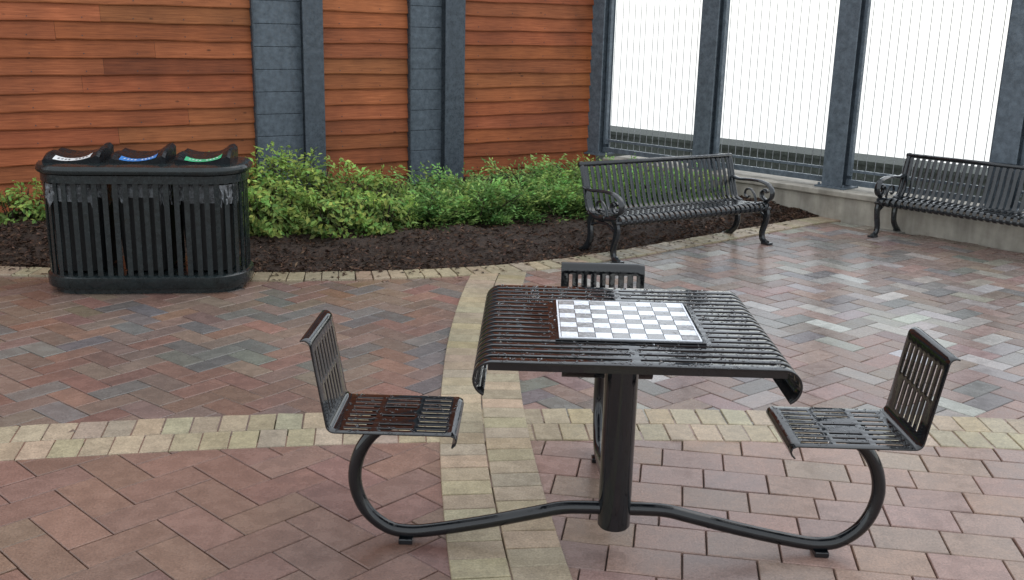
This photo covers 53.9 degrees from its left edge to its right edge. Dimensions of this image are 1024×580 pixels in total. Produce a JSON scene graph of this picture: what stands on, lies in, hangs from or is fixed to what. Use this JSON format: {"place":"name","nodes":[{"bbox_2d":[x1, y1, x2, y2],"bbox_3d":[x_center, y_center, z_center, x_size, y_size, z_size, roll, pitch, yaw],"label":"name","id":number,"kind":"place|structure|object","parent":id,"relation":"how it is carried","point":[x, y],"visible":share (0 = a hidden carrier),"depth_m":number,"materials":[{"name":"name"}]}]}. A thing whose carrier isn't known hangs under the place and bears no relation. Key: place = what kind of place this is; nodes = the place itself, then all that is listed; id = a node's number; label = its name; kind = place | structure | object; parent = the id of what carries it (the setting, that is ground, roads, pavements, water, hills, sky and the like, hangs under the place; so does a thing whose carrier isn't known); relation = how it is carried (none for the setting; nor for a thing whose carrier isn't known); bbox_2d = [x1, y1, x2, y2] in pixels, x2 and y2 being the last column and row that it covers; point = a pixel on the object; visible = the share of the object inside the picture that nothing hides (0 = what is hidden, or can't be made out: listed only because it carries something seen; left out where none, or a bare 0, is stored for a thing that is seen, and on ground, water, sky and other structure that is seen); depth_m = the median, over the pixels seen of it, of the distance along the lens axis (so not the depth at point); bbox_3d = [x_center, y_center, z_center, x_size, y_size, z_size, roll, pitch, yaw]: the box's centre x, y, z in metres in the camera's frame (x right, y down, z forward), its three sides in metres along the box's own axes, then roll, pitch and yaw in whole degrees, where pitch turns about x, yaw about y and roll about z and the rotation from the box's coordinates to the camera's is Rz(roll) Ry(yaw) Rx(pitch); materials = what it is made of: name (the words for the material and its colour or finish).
{"place":"outdoors","nodes":[
{"label":"outdoors","id":0,"kind":"place"},
{"bbox_2d":[0,222,1023,579],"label":"pavement","id":1,"kind":"structure","parent":0,"point":[838,310],"depth_m":4.11,"materials":[{"name":"red brick"}]},
{"bbox_2d":[35,142,253,293],"bbox_3d":[-2.251,-0.464,6.269,1.251,0.870,0.630,0,15,-7],"label":"recycling bin","id":2,"kind":"object","parent":1,"relation":"on","point":[149,209],"visible":1,"depth_m":6.05,"materials":[{"name":"metal"}]},
{"bbox_2d":[299,262,960,557],"bbox_3d":[0.339,0.391,3.426,1.916,0.770,1.379,2,15,1],"label":"chess table","id":3,"kind":"object","parent":1,"relation":"on","point":[618,342],"visible":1,"depth_m":3.13,"materials":[{"name":"black metal"}]},
{"bbox_2d":[575,153,774,262],"bbox_3d":[1.272,-0.651,7.741,1.545,0.684,0.560,-8,17,-31],"label":"park bench","id":4,"kind":"object","parent":1,"relation":"on","point":[735,203],"visible":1,"depth_m":7.76,"materials":[{"name":"metal"}]},
{"bbox_2d":[867,153,1023,237],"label":"park bench","id":5,"kind":"object","parent":1,"relation":"on","point":[896,200],"visible":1,"depth_m":8.19,"materials":[{"name":"metal"}]},
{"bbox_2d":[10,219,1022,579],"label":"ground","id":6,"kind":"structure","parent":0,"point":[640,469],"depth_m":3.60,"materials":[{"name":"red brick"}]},
{"bbox_2d":[53,0,438,149],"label":"wall","id":7,"kind":"structure","parent":6,"relation":"on","point":[281,69],"depth_m":9.15,"materials":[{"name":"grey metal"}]},
{"bbox_2d":[0,0,595,213],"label":"siding boards","id":8,"kind":"object","parent":7,"relation":"attached to","point":[59,98],"visible":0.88,"depth_m":8.96,"materials":[{"name":"brown wood"}]},
{"bbox_2d":[26,0,577,195],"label":"nail heads","id":9,"kind":"object","parent":8,"relation":"attached to","point":[341,85],"visible":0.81,"depth_m":9.35,"materials":[{"name":"metal"}]},
{"bbox_2d":[249,0,410,181],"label":"edge trim","id":10,"kind":"structure","parent":8,"relation":"attached to","point":[408,77],"depth_m":9.69,"materials":[{"name":"grey metal"}]},
{"bbox_2d":[252,0,441,190],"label":"grey panels","id":11,"kind":"object","parent":7,"relation":"attached to","point":[277,38],"visible":0.88,"depth_m":9.31,"materials":[{"name":"grey stone"}]},
{"bbox_2d":[297,0,465,187],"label":"steel columns","id":12,"kind":"structure","parent":6,"relation":"on","point":[452,89],"depth_m":9.88,"materials":[{"name":"metal"}]},
{"bbox_2d":[0,169,818,286],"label":"mulch bed","id":13,"kind":"object","parent":6,"relation":"on","point":[25,243],"visible":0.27,"depth_m":7.37,"materials":[{"name":"brown soil"}]},
{"bbox_2d":[0,177,45,224],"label":"broadleaf shrub","id":14,"kind":"object","parent":13,"relation":"on","point":[35,212],"visible":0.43,"depth_m":7.60,"materials":[{"name":"green plant"}]},
{"bbox_2d":[208,141,427,238],"bbox_3d":[-1.583,-0.788,7.863,1.920,0.674,1.410,-3,15,-16],"label":"broadleaf shrub","id":15,"kind":"object","parent":13,"relation":"on","point":[295,207],"visible":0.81,"depth_m":7.65,"materials":[{"name":"green plant"}]},
{"bbox_2d":[361,161,550,230],"bbox_3d":[-0.560,-0.801,8.582,1.712,0.429,2.019,-3,15,-16],"label":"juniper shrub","id":16,"kind":"object","parent":13,"relation":"on","point":[446,201],"visible":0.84,"depth_m":8.19,"materials":[{"name":"green plant"}]},
{"bbox_2d":[454,153,637,223],"bbox_3d":[0.460,-0.940,9.116,1.995,0.507,2.408,1,15,0],"label":"juniper shrub","id":17,"kind":"object","parent":13,"relation":"on","point":[565,195],"visible":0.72,"depth_m":8.74,"materials":[{"name":"green plant"}]},
{"bbox_2d":[561,153,730,206],"bbox_3d":[1.254,-1.038,9.707,1.805,0.439,1.926,1,15,0],"label":"juniper shrub","id":18,"kind":"object","parent":13,"relation":"on","point":[655,183],"visible":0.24,"depth_m":9.38,"materials":[{"name":"green plant"}]},
{"bbox_2d":[0,217,1023,579],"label":"paver border","id":19,"kind":"object","parent":6,"relation":"on","point":[498,421],"visible":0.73,"depth_m":4.13,"materials":[{"name":"beige brick"}]},
{"bbox_2d":[595,125,1023,201],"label":"roof parapet","id":20,"kind":"structure","parent":6,"relation":"on","point":[638,137],"depth_m":10.63,"materials":[{"name":"grey concrete"}]},
{"bbox_2d":[603,155,1023,252],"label":"retaining wall","id":21,"kind":"structure","parent":6,"relation":"on","point":[855,206],"depth_m":8.90,"materials":[{"name":"concrete"}]},
{"bbox_2d":[584,0,1023,211],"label":"metal fence","id":22,"kind":"object","parent":21,"relation":"on","point":[1007,145],"visible":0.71,"depth_m":9.18,"materials":[{"name":"grey metal"}]},
{"bbox_2d":[610,0,1011,167],"label":"sky","id":23,"kind":"structure","parent":0,"point":[999,11],"materials":[{"name":"white"}]}
]}

